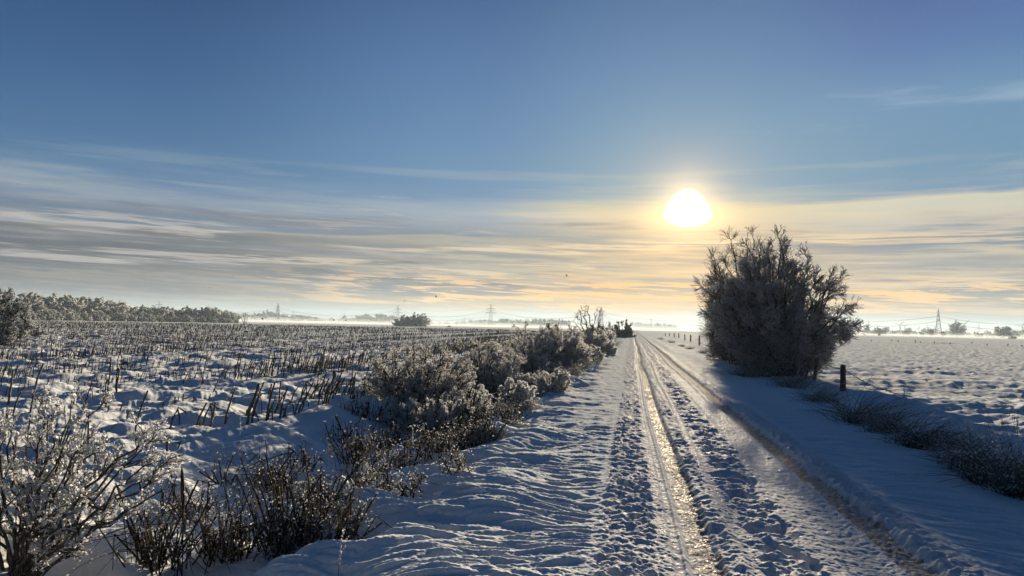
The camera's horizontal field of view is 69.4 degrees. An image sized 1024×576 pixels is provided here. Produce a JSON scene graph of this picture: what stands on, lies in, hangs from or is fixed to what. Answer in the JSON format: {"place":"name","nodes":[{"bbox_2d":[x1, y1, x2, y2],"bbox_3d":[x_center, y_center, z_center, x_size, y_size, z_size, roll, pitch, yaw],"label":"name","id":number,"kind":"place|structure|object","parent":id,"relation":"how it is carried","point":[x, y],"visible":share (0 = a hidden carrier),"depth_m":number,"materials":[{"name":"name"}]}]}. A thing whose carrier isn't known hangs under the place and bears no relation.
{"place":"outdoors","nodes":[
{"label":"outdoors","id":0,"kind":"place"},
{"bbox_2d":[0,320,585,526],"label":"stubble field","id":1,"kind":"structure","parent":0,"point":[200,445],"depth_m":18.27,"materials":[{"name":"snow"}]},
{"bbox_2d":[5,370,13,419],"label":"corn stalk","id":2,"kind":"object","parent":1,"relation":"on","point":[9,395],"visible":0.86,"depth_m":11.84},
{"bbox_2d":[0,287,37,344],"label":"field bush","id":3,"kind":"object","parent":1,"relation":"on","point":[11,325],"visible":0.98,"depth_m":42.95,"materials":[{"name":"grey plant"}]},
{"bbox_2d":[19,294,36,334],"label":"field bush","id":4,"kind":"object","parent":1,"relation":"on","point":[27,301],"visible":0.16,"depth_m":59.83,"materials":[{"name":"grey plant"}]},
{"bbox_2d":[17,292,47,312],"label":"rimed tree","id":5,"kind":"object","parent":1,"relation":"on","point":[41,307],"visible":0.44,"depth_m":275.20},
{"bbox_2d":[29,363,43,412],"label":"corn stalk","id":6,"kind":"object","parent":1,"relation":"on","point":[37,378],"visible":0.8,"depth_m":12.27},
{"bbox_2d":[28,323,46,335],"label":"field bush","id":7,"kind":"object","parent":1,"relation":"on","point":[38,328],"visible":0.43,"depth_m":61.53,"materials":[{"name":"grey plant"}]},
{"bbox_2d":[33,295,57,317],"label":"rimed tree","id":8,"kind":"object","parent":1,"relation":"on","point":[51,303],"visible":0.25,"depth_m":284.00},
{"bbox_2d":[37,308,59,319],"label":"rimed bush","id":9,"kind":"object","parent":1,"relation":"on","point":[51,315],"visible":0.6,"depth_m":272.13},
{"bbox_2d":[43,293,68,311],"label":"rimed tree","id":10,"kind":"object","parent":1,"relation":"on","point":[57,307],"visible":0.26,"depth_m":290.45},
{"bbox_2d":[59,310,77,320],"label":"rimed bush","id":11,"kind":"object","parent":1,"relation":"on","point":[68,315],"visible":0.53,"depth_m":283.89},
{"bbox_2d":[55,293,84,313],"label":"rimed tree","id":12,"kind":"object","parent":1,"relation":"on","point":[70,307],"visible":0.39,"depth_m":297.24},
{"bbox_2d":[68,295,89,313],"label":"rimed tree","id":13,"kind":"object","parent":1,"relation":"on","point":[84,298],"visible":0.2,"depth_m":305.89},
{"bbox_2d":[76,297,103,320],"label":"rimed tree","id":14,"kind":"object","parent":1,"relation":"on","point":[93,308],"visible":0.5,"depth_m":313.32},
{"bbox_2d":[91,297,113,315],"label":"rimed tree","id":15,"kind":"object","parent":1,"relation":"on","point":[106,310],"visible":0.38,"depth_m":321.57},
{"bbox_2d":[103,358,119,406],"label":"corn stalk","id":16,"kind":"object","parent":1,"relation":"on","point":[108,381],"visible":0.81,"depth_m":13.97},
{"bbox_2d":[106,300,129,314],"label":"rimed tree","id":17,"kind":"object","parent":1,"relation":"on","point":[121,309],"visible":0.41,"depth_m":329.64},
{"bbox_2d":[110,310,129,320],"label":"rimed bush","id":18,"kind":"object","parent":1,"relation":"on","point":[123,316],"visible":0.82,"depth_m":317.50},
{"bbox_2d":[115,352,126,391],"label":"corn stalk","id":19,"kind":"object","parent":1,"relation":"on","point":[118,370],"visible":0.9,"depth_m":16.53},
{"bbox_2d":[134,390,147,432],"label":"corn stalk","id":20,"kind":"object","parent":1,"relation":"on","point":[140,409],"visible":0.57,"depth_m":10.27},
{"bbox_2d":[135,304,153,314],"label":"rimed tree","id":21,"kind":"object","parent":1,"relation":"on","point":[141,308],"visible":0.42,"depth_m":350.53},
{"bbox_2d":[147,305,168,318],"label":"rimed tree","id":22,"kind":"object","parent":1,"relation":"on","point":[162,314],"visible":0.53,"depth_m":359.18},
{"bbox_2d":[163,306,176,320],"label":"rimed tree","id":23,"kind":"object","parent":1,"relation":"on","point":[171,313],"visible":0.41,"depth_m":366.08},
{"bbox_2d":[169,407,186,429],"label":"corn stalk","id":24,"kind":"object","parent":1,"relation":"on","point":[171,423],"visible":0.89,"depth_m":11.12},
{"bbox_2d":[179,305,196,317],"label":"rimed tree","id":25,"kind":"object","parent":1,"relation":"on","point":[189,311],"visible":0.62,"depth_m":380.00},
{"bbox_2d":[202,402,218,425],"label":"corn stalk","id":26,"kind":"object","parent":1,"relation":"on","point":[210,408],"visible":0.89,"depth_m":11.97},
{"bbox_2d":[201,307,220,318],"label":"rimed tree","id":27,"kind":"object","parent":1,"relation":"on","point":[214,312],"visible":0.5,"depth_m":395.23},
{"bbox_2d":[224,389,235,423],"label":"corn stalk","id":28,"kind":"object","parent":1,"relation":"on","point":[226,417],"visible":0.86,"depth_m":12.68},
{"bbox_2d":[246,383,261,424],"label":"corn stalk","id":29,"kind":"object","parent":1,"relation":"on","point":[251,405],"visible":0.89,"depth_m":11.81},
{"bbox_2d":[265,383,274,420],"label":"corn stalk","id":30,"kind":"object","parent":1,"relation":"on","point":[267,412],"visible":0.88,"depth_m":12.39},
{"bbox_2d":[0,320,585,474],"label":"corn stubble","id":31,"kind":"object","parent":1,"relation":"on","point":[374,331],"visible":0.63,"depth_m":53.22,"materials":[{"name":"plant"}]},
{"bbox_2d":[365,366,406,391],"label":"frosted shrub","id":32,"kind":"object","parent":1,"relation":"on","point":[391,374],"visible":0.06,"depth_m":18.47,"materials":[{"name":"grey plant"}]},
{"bbox_2d":[391,314,414,326],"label":"rimed bush","id":33,"kind":"object","parent":1,"relation":"on","point":[404,321],"visible":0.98,"depth_m":422.57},
{"bbox_2d":[0,337,629,575],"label":"verge","id":34,"kind":"structure","parent":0,"point":[526,500],"depth_m":6.91,"materials":[{"name":"snow"}]},
{"bbox_2d":[0,381,190,575],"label":"rimed bush","id":35,"kind":"object","parent":34,"relation":"on","point":[37,550],"visible":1,"depth_m":5.89,"materials":[{"name":"white plant"}]},
{"bbox_2d":[63,469,227,575],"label":"cattail clump","id":36,"kind":"object","parent":34,"relation":"on","point":[159,549],"visible":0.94,"depth_m":6.09,"materials":[{"name":"brown plant"}]},
{"bbox_2d":[180,467,184,575],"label":"cattail","id":37,"kind":"object","parent":34,"relation":"on","point":[182,488],"visible":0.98,"depth_m":6.13,"materials":[{"name":"brown plant"}]},
{"bbox_2d":[147,475,227,525],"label":"cattail clump","id":38,"kind":"object","parent":34,"relation":"on","point":[175,499],"visible":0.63,"depth_m":7.67,"materials":[{"name":"brown plant"}]},
{"bbox_2d":[152,479,287,571],"bbox_3d":[-2.590,2.081,6.398,1.499,0.867,0.978,1,-3,0],"label":"cattail clump","id":39,"kind":"object","parent":34,"relation":"on","point":[222,539],"visible":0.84,"depth_m":6.38,"materials":[{"name":"brown plant"}]},
{"bbox_2d":[197,451,258,486],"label":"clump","id":40,"kind":"object","parent":34,"relation":"on","point":[224,475],"visible":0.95,"depth_m":9.00,"materials":[{"name":"brown plant"}]},
{"bbox_2d":[241,439,323,497],"bbox_3d":[-2.916,2.262,9.235,1.157,0.723,0.944,1,-3,0],"label":"cattail clump","id":41,"kind":"object","parent":34,"relation":"on","point":[276,474],"visible":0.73,"depth_m":9.17,"materials":[{"name":"brown plant"}]},
{"bbox_2d":[213,449,376,560],"bbox_3d":[-1.922,1.964,6.372,1.440,1.112,1.419,1,-3,0],"label":"cattail clump","id":42,"kind":"object","parent":34,"relation":"on","point":[282,540],"visible":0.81,"depth_m":6.35,"materials":[{"name":"brown plant"}]},
{"bbox_2d":[280,439,326,472],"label":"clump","id":43,"kind":"object","parent":34,"relation":"on","point":[308,462],"visible":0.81,"depth_m":10.32,"materials":[{"name":"brown plant"}]},
{"bbox_2d":[272,470,352,511],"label":"cattail clump","id":44,"kind":"object","parent":34,"relation":"on","point":[300,500],"visible":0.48,"depth_m":7.10,"materials":[{"name":"brown plant"}]},
{"bbox_2d":[323,414,371,445],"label":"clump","id":45,"kind":"object","parent":34,"relation":"on","point":[341,432],"visible":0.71,"depth_m":12.35,"materials":[{"name":"brown plant"}]},
{"bbox_2d":[304,484,391,539],"bbox_3d":[-1.372,1.920,6.119,0.702,0.564,0.738,2,-3,-22],"label":"cattail clump","id":46,"kind":"object","parent":34,"relation":"on","point":[341,523],"visible":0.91,"depth_m":6.07,"materials":[{"name":"brown plant"}]},
{"bbox_2d":[320,418,397,465],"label":"clump","id":47,"kind":"object","parent":34,"relation":"on","point":[360,445],"visible":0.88,"depth_m":10.18,"materials":[{"name":"brown plant"}]},
{"bbox_2d":[330,391,390,420],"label":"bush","id":48,"kind":"object","parent":34,"relation":"on","point":[365,411],"visible":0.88,"depth_m":14.32,"materials":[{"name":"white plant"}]},
{"bbox_2d":[332,451,391,487],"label":"clump","id":49,"kind":"object","parent":34,"relation":"on","point":[360,476],"visible":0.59,"depth_m":9.59,"materials":[{"name":"brown plant"}]},
{"bbox_2d":[332,462,405,496],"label":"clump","id":50,"kind":"object","parent":34,"relation":"on","point":[381,485],"visible":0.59,"depth_m":7.41,"materials":[{"name":"brown plant"}]},
{"bbox_2d":[356,418,421,451],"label":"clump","id":51,"kind":"object","parent":34,"relation":"on","point":[394,437],"visible":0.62,"depth_m":12.39,"materials":[{"name":"brown plant"}]},
{"bbox_2d":[369,397,419,423],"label":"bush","id":52,"kind":"object","parent":34,"relation":"on","point":[382,407],"visible":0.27,"depth_m":14.57,"materials":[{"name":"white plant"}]},
{"bbox_2d":[368,440,430,474],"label":"clump","id":53,"kind":"object","parent":34,"relation":"on","point":[401,460],"visible":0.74,"depth_m":9.11,"materials":[{"name":"brown plant"}]},
{"bbox_2d":[374,395,427,434],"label":"scrub bush","id":54,"kind":"object","parent":34,"relation":"on","point":[404,416],"visible":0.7,"depth_m":14.13,"materials":[{"name":"grey plant"}]},
{"bbox_2d":[381,466,437,497],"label":"clump","id":55,"kind":"object","parent":34,"relation":"on","point":[413,487],"visible":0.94,"depth_m":7.24,"materials":[{"name":"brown plant"}]},
{"bbox_2d":[357,341,477,413],"bbox_3d":[-2.077,2.100,16.791,2.650,1.823,3.124,1,-3,0],"label":"frosted shrub","id":56,"kind":"object","parent":34,"relation":"on","point":[414,376],"visible":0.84,"depth_m":16.36,"materials":[{"name":"grey plant"}]},
{"bbox_2d":[388,392,460,437],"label":"cattail clump","id":57,"kind":"object","parent":34,"relation":"on","point":[418,399],"visible":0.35,"depth_m":14.11,"materials":[{"name":"brown plant"}]},
{"bbox_2d":[392,421,466,460],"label":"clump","id":58,"kind":"object","parent":34,"relation":"on","point":[424,441],"visible":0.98,"depth_m":9.30,"materials":[{"name":"brown plant"}]},
{"bbox_2d":[411,391,474,435],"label":"scrub bush","id":59,"kind":"object","parent":34,"relation":"on","point":[438,412],"visible":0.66,"depth_m":13.96,"materials":[{"name":"grey plant"}]},
{"bbox_2d":[421,428,468,452],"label":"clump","id":60,"kind":"object","parent":34,"relation":"on","point":[448,442],"visible":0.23,"depth_m":11.07,"materials":[{"name":"brown plant"}]},
{"bbox_2d":[430,443,477,475],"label":"clump","id":61,"kind":"object","parent":34,"relation":"on","point":[457,465],"visible":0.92,"depth_m":7.95,"materials":[{"name":"brown plant"}]},
{"bbox_2d":[420,380,514,429],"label":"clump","id":62,"kind":"object","parent":34,"relation":"on","point":[480,416],"visible":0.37,"depth_m":14.25,"materials":[{"name":"brown plant"}]},
{"bbox_2d":[441,384,494,419],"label":"scrub bush","id":63,"kind":"object","parent":34,"relation":"on","point":[481,394],"visible":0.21,"depth_m":15.84,"materials":[{"name":"grey plant"}]},
{"bbox_2d":[435,416,504,450],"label":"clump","id":64,"kind":"object","parent":34,"relation":"on","point":[466,433],"visible":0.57,"depth_m":10.68,"materials":[{"name":"brown plant"}]},
{"bbox_2d":[447,413,519,446],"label":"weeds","id":65,"kind":"object","parent":34,"relation":"on","point":[480,421],"visible":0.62,"depth_m":10.74,"materials":[{"name":"brown plant"}]},
{"bbox_2d":[457,422,514,445],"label":"rimed weeds","id":66,"kind":"object","parent":34,"relation":"on","point":[474,439],"visible":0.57,"depth_m":10.71,"materials":[{"name":"brown plant"}]},
{"bbox_2d":[444,338,529,397],"bbox_3d":[-0.766,2.452,21.833,2.642,1.963,2.686,1,-3,0],"label":"frosted shrub","id":67,"kind":"object","parent":34,"relation":"on","point":[497,364],"visible":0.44,"depth_m":21.43,"materials":[{"name":"grey plant"}]},
{"bbox_2d":[457,363,529,403],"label":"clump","id":68,"kind":"object","parent":34,"relation":"on","point":[487,384],"visible":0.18,"depth_m":19.71,"materials":[{"name":"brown plant"}]},
{"bbox_2d":[478,412,530,427],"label":"rimed weeds","id":69,"kind":"object","parent":34,"relation":"on","point":[515,422],"visible":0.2,"depth_m":12.17,"materials":[{"name":"grey plant"}]},
{"bbox_2d":[474,398,535,422],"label":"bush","id":70,"kind":"object","parent":34,"relation":"on","point":[503,416],"visible":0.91,"depth_m":12.52,"materials":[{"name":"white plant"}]},
{"bbox_2d":[494,377,536,413],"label":"scrub bush","id":71,"kind":"object","parent":34,"relation":"on","point":[522,389],"visible":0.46,"depth_m":14.70,"materials":[{"name":"grey plant"}]},
{"bbox_2d":[498,392,551,413],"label":"rimed weeds","id":72,"kind":"object","parent":34,"relation":"on","point":[532,403],"visible":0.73,"depth_m":14.23,"materials":[{"name":"grey plant"}]},
{"bbox_2d":[484,318,568,374],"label":"frosted shrub","id":73,"kind":"object","parent":34,"relation":"on","point":[536,360],"visible":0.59,"depth_m":27.76,"materials":[{"name":"grey plant"}]},
{"bbox_2d":[524,371,544,386],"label":"frosted shrub","id":74,"kind":"object","parent":34,"relation":"on","point":[531,382],"visible":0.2,"depth_m":21.88,"materials":[{"name":"grey plant"}]},
{"bbox_2d":[512,383,566,398],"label":"rimed weeds","id":75,"kind":"object","parent":34,"relation":"on","point":[541,394],"visible":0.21,"depth_m":17.34,"materials":[{"name":"grey plant"}]},
{"bbox_2d":[533,368,571,392],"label":"scrub bush","id":76,"kind":"object","parent":34,"relation":"on","point":[561,379],"visible":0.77,"depth_m":18.13,"materials":[{"name":"grey plant"}]},
{"bbox_2d":[532,321,592,366],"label":"frosted shrub","id":77,"kind":"object","parent":34,"relation":"on","point":[575,341],"visible":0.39,"depth_m":29.38,"materials":[{"name":"grey plant"}]},
{"bbox_2d":[547,360,591,376],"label":"rimed weeds","id":78,"kind":"object","parent":34,"relation":"on","point":[572,373],"visible":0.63,"depth_m":23.50,"materials":[{"name":"grey plant"}]},
{"bbox_2d":[562,347,585,367],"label":"frosted shrub","id":79,"kind":"object","parent":34,"relation":"on","point":[581,359],"visible":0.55,"depth_m":28.65,"materials":[{"name":"grey plant"}]},
{"bbox_2d":[560,354,604,369],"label":"rimed weeds","id":80,"kind":"object","parent":34,"relation":"on","point":[586,363],"visible":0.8,"depth_m":27.95,"materials":[{"name":"grey plant"}]},
{"bbox_2d":[569,323,608,350],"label":"frosted shrub","id":81,"kind":"object","parent":34,"relation":"on","point":[601,340],"visible":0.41,"depth_m":43.47,"materials":[{"name":"grey plant"}]},
{"bbox_2d":[567,304,611,340],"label":"bare tree","id":82,"kind":"object","parent":34,"relation":"on","point":[586,323],"visible":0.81,"depth_m":52.83,"materials":[{"name":"grey plant"}]},
{"bbox_2d":[590,344,605,364],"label":"scrub bush","id":83,"kind":"object","parent":34,"relation":"on","point":[599,355],"visible":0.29,"depth_m":31.67,"materials":[{"name":"grey plant"}]},
{"bbox_2d":[596,325,615,342],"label":"frosted shrub","id":84,"kind":"object","parent":34,"relation":"on","point":[609,335],"visible":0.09,"depth_m":55.66,"materials":[{"name":"grey plant"}]},
{"bbox_2d":[601,339,617,354],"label":"scrub bush","id":85,"kind":"object","parent":34,"relation":"on","point":[610,347],"visible":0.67,"depth_m":44.68,"materials":[{"name":"grey plant"}]},
{"bbox_2d":[613,319,636,337],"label":"round bush","id":86,"kind":"object","parent":34,"relation":"on","point":[627,331],"visible":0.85,"depth_m":128.91,"materials":[{"name":"grey plant"}]},
{"bbox_2d":[0,0,1023,335],"label":"sky","id":87,"kind":"structure","parent":0,"point":[339,157],"materials":[{"name":"blue"}]},
{"bbox_2d":[239,320,1023,339],"bbox_3d":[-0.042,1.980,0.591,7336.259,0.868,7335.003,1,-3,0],"label":"ground","id":88,"kind":"structure","parent":0,"point":[643,330],"depth_m":665.24,"materials":[{"name":"snow"}]},
{"bbox_2d":[410,312,429,326],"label":"rimed bush","id":89,"kind":"object","parent":88,"relation":"on","point":[421,320],"visible":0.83,"depth_m":430.13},
{"bbox_2d":[948,320,966,336],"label":"rimed tree","id":90,"kind":"object","parent":88,"relation":"on","point":[956,330],"visible":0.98,"depth_m":852.80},
{"bbox_2d":[993,326,1013,337],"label":"rimed tree","id":91,"kind":"object","parent":88,"relation":"on","point":[1004,332],"visible":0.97,"depth_m":678.89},
{"bbox_2d":[595,332,994,575],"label":"road","id":92,"kind":"structure","parent":0,"point":[765,513],"depth_m":6.92,"materials":[{"name":"snow"}]},
{"bbox_2d":[633,334,729,575],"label":"ice track","id":93,"kind":"structure","parent":92,"relation":"on","point":[708,561],"depth_m":7.06,"materials":[{"name":"ice"}]},
{"bbox_2d":[637,332,937,575],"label":"slush track","id":94,"kind":"structure","parent":92,"relation":"on","point":[877,534],"depth_m":7.21,"materials":[{"name":"snow"}]},
{"bbox_2d":[639,332,1023,575],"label":"verge","id":95,"kind":"structure","parent":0,"point":[984,528],"depth_m":8.87,"materials":[{"name":"snow"}]},
{"bbox_2d":[713,353,773,377],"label":"grass tuft","id":96,"kind":"object","parent":95,"relation":"on","point":[745,374],"visible":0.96,"depth_m":28.38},
{"bbox_2d":[757,362,834,390],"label":"grass tuft","id":97,"kind":"object","parent":95,"relation":"on","point":[796,383],"visible":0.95,"depth_m":23.42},
{"bbox_2d":[780,378,857,402],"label":"grass tuft","id":98,"kind":"object","parent":95,"relation":"on","point":[806,396],"visible":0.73,"depth_m":18.43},
{"bbox_2d":[785,375,921,425],"bbox_3d":[6.804,2.194,14.874,2.619,1.081,1.970,0,-3,25],"label":"grass tuft","id":99,"kind":"object","parent":95,"relation":"on","point":[850,418],"visible":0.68,"depth_m":14.68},
{"bbox_2d":[828,395,943,433],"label":"grass tuft","id":100,"kind":"object","parent":95,"relation":"on","point":[876,424],"visible":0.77,"depth_m":12.91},
{"bbox_2d":[858,398,985,452],"bbox_3d":[6.230,2.095,11.249,1.965,0.736,1.489,1,-3,0],"label":"grass tuft","id":101,"kind":"object","parent":95,"relation":"on","point":[904,439],"visible":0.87,"depth_m":11.24,"materials":[{"name":"plant"}]},
{"bbox_2d":[909,422,1001,453],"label":"grass tuft","id":102,"kind":"object","parent":95,"relation":"on","point":[958,439],"visible":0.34,"depth_m":11.11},
{"bbox_2d":[910,424,1013,470],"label":"grass tuft","id":103,"kind":"object","parent":95,"relation":"on","point":[965,444],"visible":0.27,"depth_m":9.75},
{"bbox_2d":[903,429,1023,488],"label":"grass tuft","id":104,"kind":"object","parent":95,"relation":"on","point":[993,460],"visible":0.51,"depth_m":8.86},
{"bbox_2d":[906,407,1023,501],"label":"grass tuft","id":105,"kind":"object","parent":95,"relation":"on","point":[1014,489],"visible":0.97,"depth_m":8.17,"materials":[{"name":"plant"}]},
{"bbox_2d":[948,402,1023,463],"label":"wiry weed","id":106,"kind":"object","parent":95,"relation":"on","point":[986,431],"visible":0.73,"depth_m":10.08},
{"bbox_2d":[981,405,1023,475],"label":"wiry weed","id":107,"kind":"object","parent":95,"relation":"on","point":[1012,432],"visible":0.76,"depth_m":9.46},
{"bbox_2d":[641,331,1023,463],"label":"meadow","id":108,"kind":"structure","parent":0,"point":[963,379],"depth_m":31.23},
{"bbox_2d":[702,293,730,360],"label":"willow bush","id":109,"kind":"object","parent":108,"relation":"on","point":[710,356],"visible":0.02,"depth_m":44.26,"materials":[{"name":"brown plant"}]},
{"bbox_2d":[693,224,788,365],"bbox_3d":[11.934,0.558,37.763,5.250,7.646,6.254,1,-3,0],"label":"willow tree","id":110,"kind":"object","parent":108,"relation":"on","point":[712,280],"visible":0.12,"depth_m":37.53,"materials":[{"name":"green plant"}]},
{"bbox_2d":[691,224,868,376],"bbox_3d":[10.727,0.708,29.439,6.209,6.497,5.743,0,-3,29],"label":"willow tree","id":111,"kind":"object","parent":108,"relation":"on","point":[767,322],"visible":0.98,"depth_m":28.54,"materials":[{"name":"grey plant"}]},
{"bbox_2d":[794,358,909,399],"bbox_3d":[10.279,2.990,24.458,2.234,1.137,9.557,1,-3,10],"label":"wire fence","id":112,"kind":"object","parent":108,"relation":"on","point":[843,370],"visible":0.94,"depth_m":22.15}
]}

